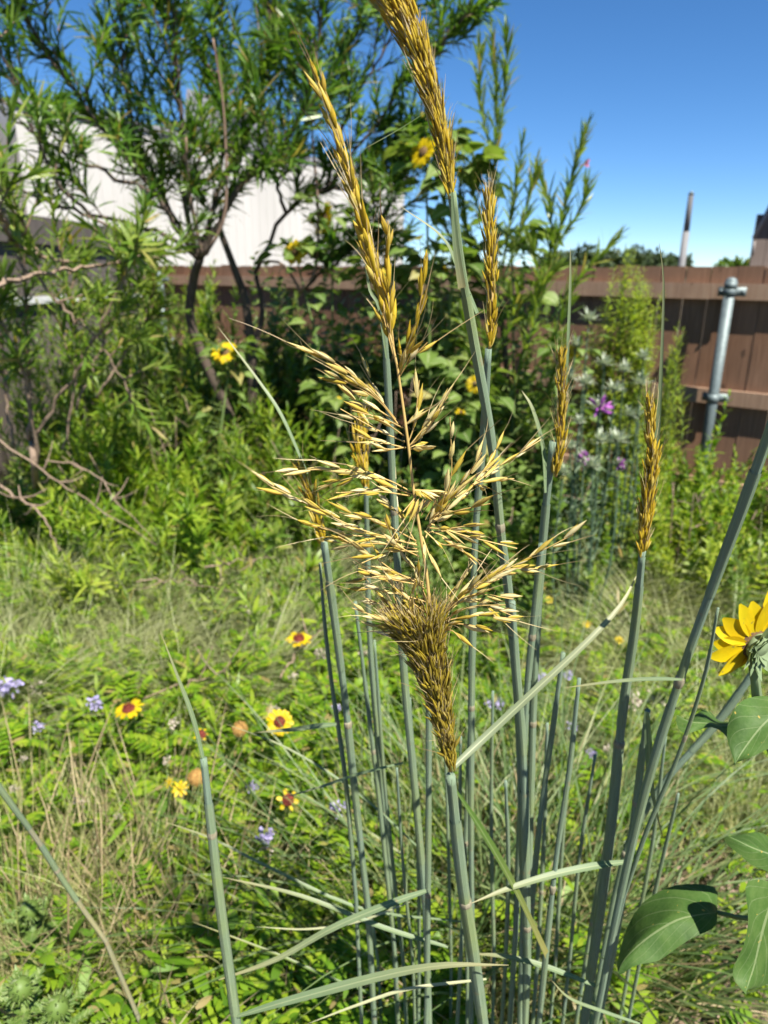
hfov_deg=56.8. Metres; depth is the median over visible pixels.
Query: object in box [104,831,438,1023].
fine grass tuft
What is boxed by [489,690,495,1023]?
golden grass stalk
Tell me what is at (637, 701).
pale blossom
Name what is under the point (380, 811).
golden grass stalk
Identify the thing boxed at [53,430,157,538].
woody stems
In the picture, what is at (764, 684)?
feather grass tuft
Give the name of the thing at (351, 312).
tall leafy plant
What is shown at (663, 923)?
sunflower
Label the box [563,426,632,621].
silver thistle
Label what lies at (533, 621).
golden grass stalk
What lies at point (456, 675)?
leafy seedling
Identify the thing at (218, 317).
leafy shrub
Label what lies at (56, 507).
leafy shrub
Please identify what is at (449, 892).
golden grass stalk
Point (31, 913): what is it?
spiny thistle
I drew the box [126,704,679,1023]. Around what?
grass clump
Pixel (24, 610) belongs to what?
feather grass tuft
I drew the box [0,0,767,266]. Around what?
sky
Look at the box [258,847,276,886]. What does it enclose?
pale blossom
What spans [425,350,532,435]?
dark shrub
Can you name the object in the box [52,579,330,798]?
feather grass tuft
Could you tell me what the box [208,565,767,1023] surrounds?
grass clump
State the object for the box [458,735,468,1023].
golden grass stalk
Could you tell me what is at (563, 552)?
dark shrub
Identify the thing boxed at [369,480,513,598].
dark shrub
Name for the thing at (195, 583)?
dry branch
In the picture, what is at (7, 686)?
mist flower
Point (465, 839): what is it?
golden grass stalk
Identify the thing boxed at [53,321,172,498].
leafy shrub
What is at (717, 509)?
border shrub
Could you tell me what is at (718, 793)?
feather grass tuft
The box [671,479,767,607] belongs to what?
border shrub
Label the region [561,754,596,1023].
golden grass stalk
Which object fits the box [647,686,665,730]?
pale blossom
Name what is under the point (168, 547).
feather grass tuft
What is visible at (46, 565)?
leafy seedling
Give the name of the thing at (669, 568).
border shrub
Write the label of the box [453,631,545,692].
leafy seedling
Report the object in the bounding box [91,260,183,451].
leafy shrub
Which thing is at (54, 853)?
fine grass tuft
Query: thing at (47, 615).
feather grass tuft
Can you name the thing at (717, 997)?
grass clump
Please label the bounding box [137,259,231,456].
leafy shrub
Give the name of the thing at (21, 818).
grass blade
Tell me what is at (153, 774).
leafy seedling
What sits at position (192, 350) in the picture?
leafy shrub
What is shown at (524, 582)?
leafy seedling
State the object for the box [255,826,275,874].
mist flower
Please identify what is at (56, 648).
leafy seedling
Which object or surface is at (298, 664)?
leafy seedling
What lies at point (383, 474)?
dark shrub
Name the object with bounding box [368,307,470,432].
dark shrub
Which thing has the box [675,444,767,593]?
border shrub
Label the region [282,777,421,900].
leafy seedling
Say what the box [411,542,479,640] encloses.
leafy seedling
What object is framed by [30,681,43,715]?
pale blossom
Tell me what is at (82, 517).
leafy shrub
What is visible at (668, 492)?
border shrub
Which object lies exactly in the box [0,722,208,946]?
fine grass tuft
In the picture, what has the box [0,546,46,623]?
leafy seedling
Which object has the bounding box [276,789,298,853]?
blanket flower
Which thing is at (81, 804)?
pale blossom
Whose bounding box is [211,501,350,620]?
leafy shrub
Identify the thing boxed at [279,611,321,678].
dry branch
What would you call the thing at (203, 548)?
leafy seedling
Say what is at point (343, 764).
golden grass stalk
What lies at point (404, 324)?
tall leafy plant
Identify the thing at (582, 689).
feather grass tuft
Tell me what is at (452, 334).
tall leafy plant
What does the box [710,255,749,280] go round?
distant tree
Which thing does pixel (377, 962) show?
golden grass stalk
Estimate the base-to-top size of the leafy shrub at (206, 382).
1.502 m
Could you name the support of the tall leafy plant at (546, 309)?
on the ground at (704, 881)
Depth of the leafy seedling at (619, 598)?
2.71 m
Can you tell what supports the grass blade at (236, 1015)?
on the ground at (704, 881)
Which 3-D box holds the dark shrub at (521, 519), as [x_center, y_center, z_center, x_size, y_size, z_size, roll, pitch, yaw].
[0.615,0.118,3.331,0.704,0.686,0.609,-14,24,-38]
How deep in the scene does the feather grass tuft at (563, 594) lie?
2.97 m
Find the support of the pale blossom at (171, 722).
on the ground at (704, 881)
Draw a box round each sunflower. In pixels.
[184,334,267,482]
[253,192,369,464]
[294,255,434,514]
[382,124,516,482]
[392,214,563,484]
[410,356,524,534]
[517,328,609,506]
[617,592,767,994]
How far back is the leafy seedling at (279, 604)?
2.66 m
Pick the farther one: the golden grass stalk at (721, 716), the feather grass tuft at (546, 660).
the feather grass tuft at (546, 660)
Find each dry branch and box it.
[0,439,155,544]
[0,484,61,550]
[45,456,153,539]
[136,565,253,597]
[143,632,247,704]
[204,546,273,576]
[215,748,256,785]
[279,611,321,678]
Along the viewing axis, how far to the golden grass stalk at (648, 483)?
0.68 m
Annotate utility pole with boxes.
[678,191,693,265]
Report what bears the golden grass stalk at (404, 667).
on the ground at (704, 881)
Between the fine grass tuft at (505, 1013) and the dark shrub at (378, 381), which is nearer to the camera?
the fine grass tuft at (505, 1013)
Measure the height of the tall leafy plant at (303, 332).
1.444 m
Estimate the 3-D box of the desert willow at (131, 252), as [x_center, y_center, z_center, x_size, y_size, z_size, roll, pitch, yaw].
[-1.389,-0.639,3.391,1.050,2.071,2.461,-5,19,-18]
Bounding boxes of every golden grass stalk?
[213,697,431,1023]
[218,327,376,1023]
[233,8,635,1023]
[254,562,363,1023]
[345,397,395,1023]
[354,601,399,1023]
[361,0,522,1023]
[365,265,431,1023]
[367,876,382,1021]
[373,639,407,1023]
[396,767,415,1022]
[410,697,420,1023]
[444,761,452,1018]
[455,611,476,1023]
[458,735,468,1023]
[468,163,507,1023]
[472,708,662,1023]
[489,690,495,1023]
[500,780,509,1023]
[507,542,543,1023]
[509,600,531,1023]
[522,250,576,876]
[530,651,565,947]
[531,722,548,1023]
[536,677,580,1023]
[548,698,574,1023]
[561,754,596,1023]
[565,420,767,1023]
[574,849,602,1023]
[579,244,668,1023]
[589,672,749,1023]
[591,607,719,1023]
[617,737,666,1023]
[626,793,679,1023]
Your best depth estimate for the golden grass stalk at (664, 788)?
0.65 m
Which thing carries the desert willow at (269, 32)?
on the ground at (704, 881)
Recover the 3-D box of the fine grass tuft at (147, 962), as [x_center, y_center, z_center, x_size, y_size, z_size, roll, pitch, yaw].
[-0.349,0.859,1.404,0.712,0.476,0.827,-12,22,-34]
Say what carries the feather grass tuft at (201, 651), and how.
on the ground at (704, 881)
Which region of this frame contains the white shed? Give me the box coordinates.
[0,89,416,266]
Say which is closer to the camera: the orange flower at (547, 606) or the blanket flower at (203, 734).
the blanket flower at (203, 734)
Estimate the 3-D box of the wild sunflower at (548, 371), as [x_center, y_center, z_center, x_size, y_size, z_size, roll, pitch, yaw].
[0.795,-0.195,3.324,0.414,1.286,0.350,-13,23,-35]
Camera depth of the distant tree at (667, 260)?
42.48 m
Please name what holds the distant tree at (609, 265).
on the ground at (704, 881)
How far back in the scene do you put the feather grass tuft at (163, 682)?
2.44 m
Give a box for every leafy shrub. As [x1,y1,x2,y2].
[0,331,86,500]
[0,391,101,507]
[0,462,114,548]
[0,462,171,589]
[0,506,71,602]
[16,373,162,530]
[30,267,144,484]
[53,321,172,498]
[55,475,223,606]
[70,417,208,535]
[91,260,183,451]
[92,343,212,491]
[92,461,278,597]
[117,296,216,466]
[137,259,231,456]
[149,362,275,527]
[155,273,263,473]
[161,428,301,553]
[203,273,311,465]
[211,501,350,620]
[217,384,340,521]
[220,322,306,462]
[230,475,361,581]
[259,327,349,481]
[278,357,376,498]
[284,420,389,523]
[308,471,390,564]
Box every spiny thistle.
[0,892,91,969]
[0,963,85,1023]
[34,985,110,1023]
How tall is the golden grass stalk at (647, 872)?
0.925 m
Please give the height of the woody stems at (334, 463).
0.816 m
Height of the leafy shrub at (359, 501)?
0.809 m
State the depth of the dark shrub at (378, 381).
4.29 m
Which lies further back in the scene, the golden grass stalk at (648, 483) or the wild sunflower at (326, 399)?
the wild sunflower at (326, 399)
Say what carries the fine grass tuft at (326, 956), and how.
on the ground at (704, 881)
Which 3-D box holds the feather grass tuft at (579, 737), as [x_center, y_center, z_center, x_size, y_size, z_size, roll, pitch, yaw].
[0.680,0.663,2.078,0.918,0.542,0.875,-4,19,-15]
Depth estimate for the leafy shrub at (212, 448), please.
4.14 m
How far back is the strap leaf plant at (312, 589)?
2.88 m
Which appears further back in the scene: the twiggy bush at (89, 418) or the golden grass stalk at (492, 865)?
the twiggy bush at (89, 418)
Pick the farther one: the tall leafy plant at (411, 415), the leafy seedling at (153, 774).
the tall leafy plant at (411, 415)
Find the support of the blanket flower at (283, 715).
on the ground at (704, 881)
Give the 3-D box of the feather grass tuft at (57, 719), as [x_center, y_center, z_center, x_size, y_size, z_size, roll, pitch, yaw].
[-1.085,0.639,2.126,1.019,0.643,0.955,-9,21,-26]
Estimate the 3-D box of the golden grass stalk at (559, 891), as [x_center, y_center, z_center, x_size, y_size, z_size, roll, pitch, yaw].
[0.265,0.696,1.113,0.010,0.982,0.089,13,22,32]
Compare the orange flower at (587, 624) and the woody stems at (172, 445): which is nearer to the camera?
the orange flower at (587, 624)
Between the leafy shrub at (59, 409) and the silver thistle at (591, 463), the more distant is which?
the leafy shrub at (59, 409)
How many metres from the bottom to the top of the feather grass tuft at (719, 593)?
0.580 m
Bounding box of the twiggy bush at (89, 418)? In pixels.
[10,330,115,502]
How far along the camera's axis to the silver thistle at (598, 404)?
2.73 m
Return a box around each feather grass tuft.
[0,501,201,670]
[0,505,177,665]
[0,550,185,686]
[0,570,143,796]
[0,573,213,776]
[0,604,185,837]
[1,535,231,674]
[3,573,284,739]
[28,535,303,709]
[39,496,239,625]
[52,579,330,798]
[87,510,324,628]
[99,570,393,721]
[139,504,332,637]
[147,533,385,672]
[148,574,300,664]
[181,494,440,633]
[183,548,403,690]
[452,574,702,719]
[462,517,665,639]
[484,643,766,855]
[492,584,725,737]
[509,561,747,723]
[518,530,767,701]
[526,505,758,667]
[582,563,767,806]
[582,628,767,857]
[604,662,767,854]
[609,523,766,674]
[617,530,766,673]
[635,645,767,871]
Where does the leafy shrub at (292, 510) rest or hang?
on the ground at (704, 881)
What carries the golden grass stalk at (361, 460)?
on the ground at (704, 881)
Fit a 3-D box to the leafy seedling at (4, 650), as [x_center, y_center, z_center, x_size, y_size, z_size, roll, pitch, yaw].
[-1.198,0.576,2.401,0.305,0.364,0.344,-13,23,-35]
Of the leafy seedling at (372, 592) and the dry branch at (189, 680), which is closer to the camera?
the dry branch at (189, 680)
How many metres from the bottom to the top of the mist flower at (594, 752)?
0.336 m
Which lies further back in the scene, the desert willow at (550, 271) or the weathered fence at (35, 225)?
the weathered fence at (35, 225)
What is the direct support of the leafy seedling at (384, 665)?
on the ground at (704, 881)
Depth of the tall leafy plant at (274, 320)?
4.69 m
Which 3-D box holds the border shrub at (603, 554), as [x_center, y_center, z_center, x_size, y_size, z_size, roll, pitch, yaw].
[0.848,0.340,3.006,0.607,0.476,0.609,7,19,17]
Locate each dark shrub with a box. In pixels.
[303,516,457,628]
[325,327,425,470]
[333,390,416,528]
[345,444,482,564]
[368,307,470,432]
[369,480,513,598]
[374,400,487,522]
[401,504,583,641]
[412,413,538,531]
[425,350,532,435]
[433,474,579,583]
[465,409,606,545]
[486,490,638,616]
[490,388,584,512]
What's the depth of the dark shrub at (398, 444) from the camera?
3.90 m
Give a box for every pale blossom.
[9,784,25,830]
[17,755,33,811]
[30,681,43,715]
[73,797,88,835]
[113,813,122,869]
[163,756,171,803]
[164,717,179,765]
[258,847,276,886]
[288,672,297,699]
[314,644,325,666]
[358,646,367,671]
[595,743,612,790]
[626,688,644,722]
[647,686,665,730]
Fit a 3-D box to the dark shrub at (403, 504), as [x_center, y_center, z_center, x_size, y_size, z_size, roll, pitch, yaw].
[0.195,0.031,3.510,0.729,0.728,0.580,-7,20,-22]
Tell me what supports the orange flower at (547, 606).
on the ground at (704, 881)
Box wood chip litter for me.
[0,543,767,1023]
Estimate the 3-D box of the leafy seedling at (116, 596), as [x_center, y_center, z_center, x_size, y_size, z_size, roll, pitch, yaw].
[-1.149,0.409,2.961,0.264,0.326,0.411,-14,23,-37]
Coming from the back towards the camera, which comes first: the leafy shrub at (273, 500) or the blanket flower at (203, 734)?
the leafy shrub at (273, 500)
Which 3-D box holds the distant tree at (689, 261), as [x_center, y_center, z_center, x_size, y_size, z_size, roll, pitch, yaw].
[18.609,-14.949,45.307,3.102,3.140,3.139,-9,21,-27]
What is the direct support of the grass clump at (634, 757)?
on the ground at (704, 881)
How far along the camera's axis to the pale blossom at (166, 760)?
1.84 m
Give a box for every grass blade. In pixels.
[0,783,140,1023]
[160,631,503,1023]
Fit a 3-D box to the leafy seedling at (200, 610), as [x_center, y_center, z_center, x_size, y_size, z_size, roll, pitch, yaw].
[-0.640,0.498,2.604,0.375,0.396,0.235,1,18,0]
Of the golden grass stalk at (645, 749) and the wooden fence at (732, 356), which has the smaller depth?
the golden grass stalk at (645, 749)
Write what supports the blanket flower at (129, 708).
on the ground at (704, 881)
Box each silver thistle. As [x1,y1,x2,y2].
[544,412,601,637]
[556,305,613,544]
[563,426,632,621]
[565,372,626,587]
[605,347,654,589]
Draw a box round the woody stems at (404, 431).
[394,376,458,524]
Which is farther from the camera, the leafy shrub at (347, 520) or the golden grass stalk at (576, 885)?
the leafy shrub at (347, 520)
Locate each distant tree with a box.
[537,241,597,266]
[595,258,616,267]
[600,244,654,265]
[638,247,678,280]
[665,252,694,280]
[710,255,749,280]
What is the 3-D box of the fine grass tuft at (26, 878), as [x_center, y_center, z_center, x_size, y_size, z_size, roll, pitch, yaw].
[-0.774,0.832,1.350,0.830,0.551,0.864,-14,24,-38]
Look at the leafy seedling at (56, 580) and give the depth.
2.72 m
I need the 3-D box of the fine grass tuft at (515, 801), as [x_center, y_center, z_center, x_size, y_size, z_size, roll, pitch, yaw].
[0.355,0.765,1.781,0.649,0.431,0.675,-7,20,-22]
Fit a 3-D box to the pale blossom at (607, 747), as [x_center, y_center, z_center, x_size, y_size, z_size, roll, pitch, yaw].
[0.600,0.771,1.959,0.034,0.312,0.044,-4,19,-14]
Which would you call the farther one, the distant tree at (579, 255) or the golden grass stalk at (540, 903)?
the distant tree at (579, 255)
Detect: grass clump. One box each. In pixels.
[0,625,667,1023]
[0,745,345,1023]
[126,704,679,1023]
[144,596,767,1023]
[182,603,673,1010]
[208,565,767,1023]
[320,649,767,1023]
[377,567,767,982]
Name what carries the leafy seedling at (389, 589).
on the ground at (704, 881)
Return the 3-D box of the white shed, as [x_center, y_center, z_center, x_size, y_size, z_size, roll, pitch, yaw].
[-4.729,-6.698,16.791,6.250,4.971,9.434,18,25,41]
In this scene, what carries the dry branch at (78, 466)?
attached to the desert willow at (131, 252)
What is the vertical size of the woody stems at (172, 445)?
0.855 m
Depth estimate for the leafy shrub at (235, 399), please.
4.80 m
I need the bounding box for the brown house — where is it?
[749,207,767,267]
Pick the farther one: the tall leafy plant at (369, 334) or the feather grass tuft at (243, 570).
the tall leafy plant at (369, 334)
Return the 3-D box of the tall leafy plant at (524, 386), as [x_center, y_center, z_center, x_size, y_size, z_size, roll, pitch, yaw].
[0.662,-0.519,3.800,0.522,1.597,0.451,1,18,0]
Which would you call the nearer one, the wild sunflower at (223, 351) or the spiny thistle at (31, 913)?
the spiny thistle at (31, 913)
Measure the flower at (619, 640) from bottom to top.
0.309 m
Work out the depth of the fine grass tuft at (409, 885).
1.50 m
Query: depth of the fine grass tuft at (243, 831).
1.54 m
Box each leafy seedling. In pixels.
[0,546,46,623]
[0,626,75,709]
[0,688,127,826]
[5,541,90,602]
[8,527,107,652]
[24,615,133,681]
[35,775,171,910]
[40,513,138,637]
[58,673,162,767]
[70,723,240,848]
[101,574,128,617]
[109,526,188,627]
[118,523,224,630]
[120,626,214,719]
[148,671,274,788]
[156,538,256,623]
[160,599,251,658]
[187,770,283,898]
[195,541,301,640]
[214,568,303,641]
[224,648,332,731]
[236,584,345,670]
[241,740,364,829]
[262,549,364,617]
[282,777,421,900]
[285,672,368,753]
[315,623,392,693]
[323,558,412,619]
[340,665,425,752]
[357,577,458,651]
[380,605,462,683]
[385,642,501,746]
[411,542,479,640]
[452,602,496,686]
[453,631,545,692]
[462,563,551,665]
[511,552,610,648]
[551,562,649,665]
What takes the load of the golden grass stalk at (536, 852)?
on the ground at (704, 881)
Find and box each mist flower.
[0,676,23,719]
[32,721,48,770]
[86,695,103,718]
[246,780,259,838]
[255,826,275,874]
[329,799,345,827]
[484,695,503,720]
[563,670,572,696]
[579,749,596,820]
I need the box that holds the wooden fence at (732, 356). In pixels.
[148,265,767,528]
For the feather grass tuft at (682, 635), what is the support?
on the ground at (704, 881)
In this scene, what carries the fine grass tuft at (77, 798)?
on the ground at (704, 881)
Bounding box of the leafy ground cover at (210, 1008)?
[0,510,767,1023]
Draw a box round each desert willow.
[0,0,510,484]
[0,77,201,512]
[431,13,630,467]
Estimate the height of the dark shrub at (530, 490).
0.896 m
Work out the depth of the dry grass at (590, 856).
1.80 m
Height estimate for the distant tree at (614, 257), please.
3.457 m
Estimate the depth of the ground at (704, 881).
1.90 m
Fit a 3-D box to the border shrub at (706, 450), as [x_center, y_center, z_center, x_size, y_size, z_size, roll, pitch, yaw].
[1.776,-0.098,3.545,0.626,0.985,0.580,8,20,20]
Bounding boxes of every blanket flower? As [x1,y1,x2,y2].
[115,698,143,752]
[164,777,174,834]
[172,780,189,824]
[193,728,207,768]
[266,709,293,770]
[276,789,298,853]
[285,632,311,669]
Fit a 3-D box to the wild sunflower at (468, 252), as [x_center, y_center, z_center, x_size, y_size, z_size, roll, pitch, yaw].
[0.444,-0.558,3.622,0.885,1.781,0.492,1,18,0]
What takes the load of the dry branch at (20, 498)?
attached to the desert willow at (131, 252)
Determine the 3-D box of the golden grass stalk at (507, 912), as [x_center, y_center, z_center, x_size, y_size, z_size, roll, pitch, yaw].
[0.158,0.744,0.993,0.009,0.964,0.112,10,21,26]
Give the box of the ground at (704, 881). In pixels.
[0,281,767,1023]
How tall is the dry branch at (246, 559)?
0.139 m
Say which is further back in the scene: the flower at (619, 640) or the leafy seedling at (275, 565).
the leafy seedling at (275, 565)
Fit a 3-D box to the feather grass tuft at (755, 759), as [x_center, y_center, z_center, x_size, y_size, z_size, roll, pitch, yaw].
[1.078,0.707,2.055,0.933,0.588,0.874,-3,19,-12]
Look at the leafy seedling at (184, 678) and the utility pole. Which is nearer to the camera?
the leafy seedling at (184, 678)
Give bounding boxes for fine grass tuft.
[0,691,169,913]
[0,701,319,1006]
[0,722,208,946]
[0,723,301,1023]
[0,732,197,1001]
[0,749,296,1023]
[0,757,172,972]
[0,757,237,1021]
[0,775,232,1023]
[0,775,266,1023]
[0,791,290,1023]
[1,830,385,1023]
[5,764,385,1021]
[53,756,369,1008]
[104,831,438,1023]
[181,862,500,1023]
[263,757,576,1022]
[265,681,659,1014]
[312,822,746,1023]
[334,713,681,1023]
[406,715,626,973]
[422,749,739,1023]
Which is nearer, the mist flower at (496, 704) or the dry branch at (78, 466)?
the mist flower at (496, 704)
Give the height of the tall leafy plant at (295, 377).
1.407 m
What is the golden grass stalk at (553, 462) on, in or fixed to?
on the ground at (704, 881)
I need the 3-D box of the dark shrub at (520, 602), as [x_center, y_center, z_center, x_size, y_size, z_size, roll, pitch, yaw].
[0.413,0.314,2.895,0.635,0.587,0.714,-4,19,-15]
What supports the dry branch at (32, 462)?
attached to the desert willow at (131, 252)
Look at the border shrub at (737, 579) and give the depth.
2.67 m
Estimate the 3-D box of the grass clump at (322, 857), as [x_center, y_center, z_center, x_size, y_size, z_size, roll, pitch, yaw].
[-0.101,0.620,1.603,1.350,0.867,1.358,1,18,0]
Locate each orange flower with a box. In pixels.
[540,596,552,643]
[577,620,590,664]
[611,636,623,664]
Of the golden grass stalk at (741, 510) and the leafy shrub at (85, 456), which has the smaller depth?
the golden grass stalk at (741, 510)
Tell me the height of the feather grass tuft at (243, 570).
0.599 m
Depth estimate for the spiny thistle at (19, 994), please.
1.10 m
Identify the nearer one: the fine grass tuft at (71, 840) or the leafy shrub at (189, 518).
the fine grass tuft at (71, 840)
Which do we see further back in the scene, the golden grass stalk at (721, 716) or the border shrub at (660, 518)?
the border shrub at (660, 518)
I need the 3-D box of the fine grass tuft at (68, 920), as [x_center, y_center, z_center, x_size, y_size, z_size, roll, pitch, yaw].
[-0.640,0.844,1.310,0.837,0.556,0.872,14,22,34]
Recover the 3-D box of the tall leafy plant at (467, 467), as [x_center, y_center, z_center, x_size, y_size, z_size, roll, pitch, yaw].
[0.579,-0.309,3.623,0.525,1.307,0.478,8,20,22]
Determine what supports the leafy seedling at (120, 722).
on the ground at (704, 881)
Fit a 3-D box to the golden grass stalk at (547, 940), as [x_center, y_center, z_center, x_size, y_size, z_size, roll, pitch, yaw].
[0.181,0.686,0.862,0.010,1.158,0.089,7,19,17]
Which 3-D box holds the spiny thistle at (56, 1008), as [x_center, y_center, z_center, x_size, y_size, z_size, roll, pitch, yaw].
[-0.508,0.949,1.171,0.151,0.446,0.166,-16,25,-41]
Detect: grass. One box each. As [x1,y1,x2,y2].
[0,536,765,1023]
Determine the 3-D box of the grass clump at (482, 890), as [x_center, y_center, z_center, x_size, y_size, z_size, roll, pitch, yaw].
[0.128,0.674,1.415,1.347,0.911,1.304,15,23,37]
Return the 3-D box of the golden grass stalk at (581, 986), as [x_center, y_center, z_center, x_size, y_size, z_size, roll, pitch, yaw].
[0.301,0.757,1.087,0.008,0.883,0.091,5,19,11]
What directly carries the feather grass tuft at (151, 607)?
on the ground at (704, 881)
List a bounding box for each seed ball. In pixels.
[187,768,201,820]
[232,721,247,776]
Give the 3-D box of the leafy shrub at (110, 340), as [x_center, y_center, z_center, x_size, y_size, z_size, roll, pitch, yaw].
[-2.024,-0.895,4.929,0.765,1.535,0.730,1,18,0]
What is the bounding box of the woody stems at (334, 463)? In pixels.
[271,417,387,524]
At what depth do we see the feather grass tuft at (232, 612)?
2.75 m
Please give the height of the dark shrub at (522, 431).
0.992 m
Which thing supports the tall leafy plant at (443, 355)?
on the ground at (704, 881)
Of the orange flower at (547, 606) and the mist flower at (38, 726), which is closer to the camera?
the mist flower at (38, 726)
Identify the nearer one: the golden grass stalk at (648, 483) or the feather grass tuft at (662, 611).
the golden grass stalk at (648, 483)
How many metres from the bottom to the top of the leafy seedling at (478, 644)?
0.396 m
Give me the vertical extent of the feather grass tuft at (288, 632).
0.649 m
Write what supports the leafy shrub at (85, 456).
on the ground at (704, 881)
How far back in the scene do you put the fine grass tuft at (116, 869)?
1.51 m
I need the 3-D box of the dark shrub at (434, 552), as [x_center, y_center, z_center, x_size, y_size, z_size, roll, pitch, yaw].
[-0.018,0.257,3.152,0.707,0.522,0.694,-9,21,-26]
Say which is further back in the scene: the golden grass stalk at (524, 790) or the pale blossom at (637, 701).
the pale blossom at (637, 701)
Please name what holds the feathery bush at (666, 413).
on the ground at (704, 881)
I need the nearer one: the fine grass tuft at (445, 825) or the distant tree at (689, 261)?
the fine grass tuft at (445, 825)
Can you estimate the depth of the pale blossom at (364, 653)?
2.38 m
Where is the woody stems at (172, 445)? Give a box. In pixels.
[143,395,227,535]
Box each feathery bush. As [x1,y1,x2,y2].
[568,242,665,553]
[624,320,691,514]
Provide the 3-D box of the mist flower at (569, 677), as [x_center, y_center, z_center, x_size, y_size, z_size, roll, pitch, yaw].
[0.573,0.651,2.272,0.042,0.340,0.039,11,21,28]
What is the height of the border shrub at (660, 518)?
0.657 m
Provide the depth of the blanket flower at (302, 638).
2.29 m
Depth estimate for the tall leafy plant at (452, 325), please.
3.81 m
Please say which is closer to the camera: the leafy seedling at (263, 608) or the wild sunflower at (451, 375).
the leafy seedling at (263, 608)
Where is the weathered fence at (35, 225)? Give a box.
[0,214,157,487]
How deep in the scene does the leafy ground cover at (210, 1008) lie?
1.73 m
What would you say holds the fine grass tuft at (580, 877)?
on the ground at (704, 881)
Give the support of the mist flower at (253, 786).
on the ground at (704, 881)
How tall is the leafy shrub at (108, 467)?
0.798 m
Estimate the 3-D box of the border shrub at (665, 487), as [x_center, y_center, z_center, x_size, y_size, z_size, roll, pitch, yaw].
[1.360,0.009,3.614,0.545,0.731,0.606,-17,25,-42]
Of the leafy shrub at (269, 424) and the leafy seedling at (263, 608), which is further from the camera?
the leafy shrub at (269, 424)
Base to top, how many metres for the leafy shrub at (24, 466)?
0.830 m
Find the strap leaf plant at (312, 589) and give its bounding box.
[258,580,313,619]
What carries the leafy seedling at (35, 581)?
on the ground at (704, 881)
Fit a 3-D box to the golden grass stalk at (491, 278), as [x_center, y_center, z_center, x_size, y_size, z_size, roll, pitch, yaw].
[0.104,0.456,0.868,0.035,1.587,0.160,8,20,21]
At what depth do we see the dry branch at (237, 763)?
1.95 m
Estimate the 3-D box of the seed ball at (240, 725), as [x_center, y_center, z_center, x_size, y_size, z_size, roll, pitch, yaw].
[-0.375,0.729,1.907,0.042,0.401,0.064,1,18,0]
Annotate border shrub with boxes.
[513,544,661,627]
[561,492,683,599]
[594,438,728,584]
[597,444,737,546]
[598,497,758,603]
[635,499,767,641]
[638,428,767,576]
[645,447,767,587]
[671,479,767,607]
[674,389,767,573]
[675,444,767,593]
[718,520,767,680]
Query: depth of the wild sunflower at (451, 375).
3.28 m
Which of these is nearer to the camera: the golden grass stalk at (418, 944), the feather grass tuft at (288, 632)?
the golden grass stalk at (418, 944)
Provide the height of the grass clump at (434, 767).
0.825 m
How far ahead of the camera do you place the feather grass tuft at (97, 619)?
2.67 m
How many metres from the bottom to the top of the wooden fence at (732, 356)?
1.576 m
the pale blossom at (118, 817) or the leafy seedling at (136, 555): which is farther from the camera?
the leafy seedling at (136, 555)
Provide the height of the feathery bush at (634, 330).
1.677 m
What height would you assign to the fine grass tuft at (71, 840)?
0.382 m
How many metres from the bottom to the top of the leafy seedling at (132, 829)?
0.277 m
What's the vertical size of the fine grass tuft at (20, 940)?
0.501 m
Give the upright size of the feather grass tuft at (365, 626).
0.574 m
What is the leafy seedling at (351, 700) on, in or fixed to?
on the ground at (704, 881)
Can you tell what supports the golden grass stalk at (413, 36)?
on the ground at (704, 881)
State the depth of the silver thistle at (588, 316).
3.06 m
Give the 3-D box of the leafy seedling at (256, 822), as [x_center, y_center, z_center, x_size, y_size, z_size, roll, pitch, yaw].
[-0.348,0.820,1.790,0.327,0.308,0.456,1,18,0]
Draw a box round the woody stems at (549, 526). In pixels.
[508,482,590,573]
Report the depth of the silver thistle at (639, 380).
2.96 m
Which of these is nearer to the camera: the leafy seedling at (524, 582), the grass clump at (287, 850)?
the grass clump at (287, 850)
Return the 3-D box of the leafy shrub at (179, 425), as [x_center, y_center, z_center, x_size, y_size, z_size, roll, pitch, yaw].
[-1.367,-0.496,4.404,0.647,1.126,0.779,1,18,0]
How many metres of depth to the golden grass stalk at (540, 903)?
1.00 m
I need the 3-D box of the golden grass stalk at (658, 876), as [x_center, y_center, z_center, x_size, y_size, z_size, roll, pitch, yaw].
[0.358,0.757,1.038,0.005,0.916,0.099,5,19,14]
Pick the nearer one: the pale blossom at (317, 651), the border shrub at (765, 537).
the pale blossom at (317, 651)
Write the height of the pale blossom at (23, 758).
0.311 m
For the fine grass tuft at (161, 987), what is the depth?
1.35 m
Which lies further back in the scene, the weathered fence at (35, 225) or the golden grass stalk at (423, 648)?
the weathered fence at (35, 225)
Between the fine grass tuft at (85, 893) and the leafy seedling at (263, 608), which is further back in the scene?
the leafy seedling at (263, 608)
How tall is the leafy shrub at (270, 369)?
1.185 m
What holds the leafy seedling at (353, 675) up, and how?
on the ground at (704, 881)
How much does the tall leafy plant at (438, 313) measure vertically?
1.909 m
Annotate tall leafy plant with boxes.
[240,250,311,461]
[261,290,329,464]
[280,283,351,494]
[308,321,374,486]
[311,274,394,438]
[341,225,432,469]
[348,301,411,477]
[370,272,453,501]
[374,209,460,474]
[375,118,479,458]
[408,280,510,486]
[422,200,513,442]
[437,257,517,472]
[444,324,544,526]
[464,256,550,482]
[477,301,578,486]
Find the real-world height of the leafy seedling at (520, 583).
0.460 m

